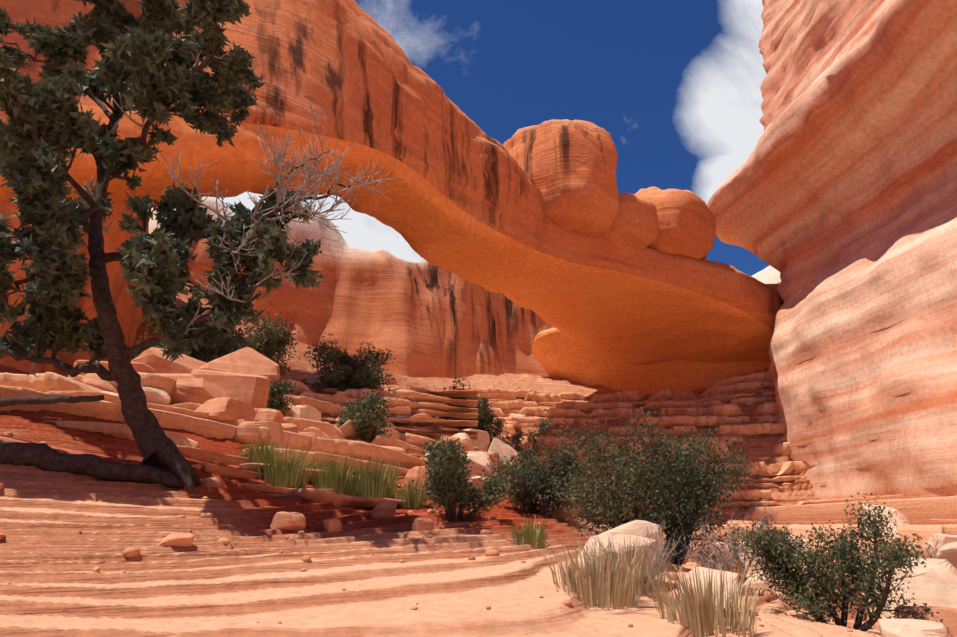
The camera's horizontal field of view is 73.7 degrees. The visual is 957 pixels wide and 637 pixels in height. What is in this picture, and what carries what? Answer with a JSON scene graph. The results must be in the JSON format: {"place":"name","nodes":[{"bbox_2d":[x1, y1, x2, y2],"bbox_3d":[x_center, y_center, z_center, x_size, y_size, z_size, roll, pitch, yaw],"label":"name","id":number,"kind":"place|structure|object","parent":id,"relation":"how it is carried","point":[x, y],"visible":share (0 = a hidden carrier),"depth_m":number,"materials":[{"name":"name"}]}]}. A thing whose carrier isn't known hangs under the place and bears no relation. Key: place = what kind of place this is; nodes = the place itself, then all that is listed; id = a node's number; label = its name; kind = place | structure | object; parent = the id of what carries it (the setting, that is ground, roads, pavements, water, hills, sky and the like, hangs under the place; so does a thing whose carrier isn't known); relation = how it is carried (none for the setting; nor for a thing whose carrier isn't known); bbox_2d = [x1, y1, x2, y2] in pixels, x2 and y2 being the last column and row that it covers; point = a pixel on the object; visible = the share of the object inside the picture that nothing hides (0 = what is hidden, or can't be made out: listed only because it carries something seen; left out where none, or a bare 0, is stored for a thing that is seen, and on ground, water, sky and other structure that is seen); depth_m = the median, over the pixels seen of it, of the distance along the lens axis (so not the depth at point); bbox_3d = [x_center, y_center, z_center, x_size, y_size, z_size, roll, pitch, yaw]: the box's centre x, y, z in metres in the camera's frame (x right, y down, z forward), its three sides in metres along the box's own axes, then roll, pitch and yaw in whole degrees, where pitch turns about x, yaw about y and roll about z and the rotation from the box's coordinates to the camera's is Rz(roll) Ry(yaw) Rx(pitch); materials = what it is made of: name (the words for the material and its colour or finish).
{"place":"outdoors","nodes":[
{"label":"outdoors","id":0,"kind":"place"},
{"bbox_2d":[0,277,956,636],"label":"ground","id":1,"kind":"structure","parent":0,"point":[246,579],"depth_m":6.47,"materials":[{"name":"stone"}]},
{"bbox_2d":[0,0,151,376],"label":"cliff rock","id":2,"kind":"object","parent":1,"relation":"on","point":[129,316],"visible":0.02,"depth_m":23.51,"materials":[{"name":"stone"}]},
{"bbox_2d":[0,395,184,488],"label":"fallen log","id":3,"kind":"object","parent":1,"relation":"on","point":[43,456],"visible":0.96,"depth_m":8.09,"materials":[{"name":"brown wood"}]},
{"bbox_2d":[0,0,350,493],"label":"pinyon tree","id":4,"kind":"object","parent":1,"relation":"on","point":[155,50],"depth_m":9.02,"materials":[{"name":"green plant"}]},
{"bbox_2d":[27,47,402,376],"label":"dead branches","id":5,"kind":"object","parent":4,"relation":"attached to","point":[326,171],"visible":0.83,"depth_m":8.29,"materials":[{"name":"grey wood"}]},
{"bbox_2d":[0,372,477,506],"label":"rock ledges","id":6,"kind":"object","parent":1,"relation":"on","point":[419,406],"visible":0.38,"depth_m":15.32,"materials":[{"name":"stone"}]},
{"bbox_2d":[351,394,380,441],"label":"shrub branches","id":7,"kind":"object","parent":6,"relation":"on","point":[364,438],"visible":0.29,"depth_m":22.47,"materials":[{"name":"brown plant"}]},
{"bbox_2d":[336,390,397,439],"bbox_3d":[-3.993,3.528,22.907,2.176,1.920,2.902,11,-21,-31],"label":"shrub","id":8,"kind":"object","parent":6,"relation":"on","point":[367,408],"visible":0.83,"depth_m":22.46,"materials":[{"name":"green plant"}]},
{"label":"juniper bush stems","id":9,"kind":"object","parent":6,"relation":"on","visible":0},
{"bbox_2d":[266,378,296,416],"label":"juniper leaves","id":10,"kind":"object","parent":9,"relation":"on","point":[279,392],"visible":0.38,"depth_m":18.85,"materials":[{"name":"green plant"}]},
{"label":"juniper bush stems","id":11,"kind":"object","parent":6,"relation":"on","visible":0},
{"bbox_2d":[130,332,197,358],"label":"juniper bush leaves","id":12,"kind":"object","parent":11,"relation":"attached to","point":[136,356],"visible":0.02,"depth_m":20.61,"materials":[{"name":"green plant"}]},
{"bbox_2d":[199,327,292,358],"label":"juniper bush stems","id":13,"kind":"object","parent":1,"relation":"on","point":[258,345],"visible":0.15,"depth_m":23.77,"materials":[{"name":"brown plant"}]},
{"bbox_2d":[199,310,298,379],"bbox_3d":[-8.622,1.165,24.308,3.659,3.081,4.530,9,-20,-27],"label":"shrub","id":14,"kind":"object","parent":13,"relation":"on","point":[273,340],"visible":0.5,"depth_m":23.84,"materials":[{"name":"green plant"}]},
{"bbox_2d":[177,386,491,499],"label":"rock ledges","id":15,"kind":"object","parent":1,"relation":"on","point":[202,455],"visible":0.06,"depth_m":11.82,"materials":[{"name":"stone"}]},
{"bbox_2d":[307,345,385,393],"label":"shrub branches","id":16,"kind":"object","parent":1,"relation":"on","point":[333,385],"visible":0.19,"depth_m":26.63,"materials":[{"name":"brown plant"}]},
{"bbox_2d":[304,333,397,394],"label":"juniper bush leaves","id":17,"kind":"object","parent":16,"relation":"attached to","point":[351,367],"visible":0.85,"depth_m":26.62,"materials":[{"name":"green plant"}]},
{"bbox_2d":[231,435,550,546],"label":"green grass clumps","id":18,"kind":"object","parent":1,"relation":"on","point":[374,484],"visible":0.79,"depth_m":12.17,"materials":[{"name":"green plant"}]},
{"bbox_2d":[0,0,783,365],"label":"arch rock","id":19,"kind":"object","parent":1,"relation":"on","point":[464,196],"visible":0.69,"depth_m":38.65,"materials":[{"name":"stone"}]},
{"bbox_2d":[503,119,619,236],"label":"boulder","id":20,"kind":"object","parent":19,"relation":"on","point":[568,166],"visible":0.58,"depth_m":46.54,"materials":[{"name":"stone"}]},
{"bbox_2d":[599,192,658,249],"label":"boulder","id":21,"kind":"object","parent":19,"relation":"on","point":[634,225],"visible":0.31,"depth_m":49.36,"materials":[{"name":"stone"}]},
{"bbox_2d":[634,187,715,259],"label":"boulder","id":22,"kind":"object","parent":19,"relation":"on","point":[686,224],"visible":0.23,"depth_m":52.17,"materials":[{"name":"stone"}]},
{"bbox_2d":[0,416,877,636],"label":"pebbles","id":23,"kind":"object","parent":1,"relation":"on","point":[208,482],"visible":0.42,"depth_m":7.60,"materials":[{"name":"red stone"}]},
{"bbox_2d":[408,439,514,521],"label":"shrub branches","id":24,"kind":"object","parent":1,"relation":"on","point":[451,515],"visible":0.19,"depth_m":9.04,"materials":[{"name":"brown plant"}]},
{"bbox_2d":[412,435,518,520],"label":"juniper bush leaves","id":25,"kind":"object","parent":24,"relation":"on","point":[449,456],"visible":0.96,"depth_m":8.97,"materials":[{"name":"green plant"}]},
{"bbox_2d":[148,197,780,378],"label":"cliff rock","id":26,"kind":"object","parent":1,"relation":"on","point":[423,319],"visible":0.25,"depth_m":101.58,"materials":[{"name":"stone"}]},
{"bbox_2d":[0,347,956,636],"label":"rocks","id":27,"kind":"object","parent":1,"relation":"on","point":[232,389],"visible":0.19,"depth_m":15.91,"materials":[{"name":"stone"}]},
{"bbox_2d":[496,424,554,464],"bbox_3d":[2.597,7.250,35.202,4.166,3.729,3.761,-8,-20,24],"label":"shrub","id":28,"kind":"object","parent":1,"relation":"on","point":[517,438],"visible":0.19,"depth_m":34.92,"materials":[{"name":"brown plant"}]},
{"bbox_2d":[489,415,553,462],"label":"juniper bush leaves","id":29,"kind":"object","parent":28,"relation":"attached to","point":[518,442],"visible":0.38,"depth_m":34.97,"materials":[{"name":"green plant"}]},
{"bbox_2d":[101,368,956,636],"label":"pale boulders","id":30,"kind":"object","parent":1,"relation":"on","point":[935,584],"visible":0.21,"depth_m":8.78,"materials":[{"name":"stone"}]},
{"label":"juniper bush stems","id":31,"kind":"object","parent":30,"relation":"on","visible":0},
{"bbox_2d":[439,377,506,434],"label":"juniper bush leaves","id":32,"kind":"object","parent":31,"relation":"attached to","point":[484,412],"visible":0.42,"depth_m":32.43,"materials":[{"name":"green plant"}]},
{"bbox_2d":[487,435,595,514],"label":"juniper bush needles","id":33,"kind":"object","parent":1,"relation":"on","point":[533,473],"visible":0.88,"depth_m":12.95,"materials":[{"name":"green plant"}]},
{"bbox_2d":[526,405,762,565],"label":"juniper leaves","id":34,"kind":"object","parent":1,"relation":"on","point":[690,471],"visible":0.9,"depth_m":10.25,"materials":[{"name":"green plant"}]},
{"bbox_2d":[532,284,778,396],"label":"rock ledge","id":35,"kind":"object","parent":1,"relation":"on","point":[556,353],"visible":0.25,"depth_m":68.90,"materials":[{"name":"stone"}]},
{"bbox_2d":[385,371,956,547],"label":"rock ledges","id":36,"kind":"object","parent":1,"relation":"on","point":[940,508],"visible":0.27,"depth_m":51.91,"materials":[{"name":"stone"}]},
{"bbox_2d":[537,532,937,636],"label":"dry grass clumps","id":37,"kind":"object","parent":1,"relation":"on","point":[593,583],"depth_m":5.85,"materials":[{"name":"beige plant"}]},
{"bbox_2d":[570,492,938,595],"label":"dead shrub branches","id":38,"kind":"object","parent":1,"relation":"on","point":[736,556],"visible":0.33,"depth_m":9.04,"materials":[{"name":"grey wood"}]},
{"bbox_2d":[706,0,956,499],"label":"cliff rock","id":39,"kind":"object","parent":1,"relation":"on","point":[833,200],"visible":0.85,"depth_m":43.02,"materials":[{"name":"stone"}]},
{"bbox_2d":[727,493,942,631],"bbox_3d":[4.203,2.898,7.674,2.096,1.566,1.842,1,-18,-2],"label":"juniper bush leaves","id":40,"kind":"object","parent":1,"relation":"on","point":[772,547],"visible":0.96,"depth_m":7.74,"materials":[{"name":"green plant"}]},
{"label":"juniper bush stems","id":41,"kind":"object","parent":1,"relation":"on","visible":0},
{"bbox_2d":[180,334,232,361],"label":"juniper bush leaves","id":42,"kind":"object","parent":41,"relation":"attached to","point":[194,352],"visible":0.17,"depth_m":29.98,"materials":[{"name":"green plant"}]},
{"bbox_2d":[213,0,768,275],"label":"sky","id":43,"kind":"structure","parent":0,"point":[675,85],"materials":[{"name":"blue"}]}
]}

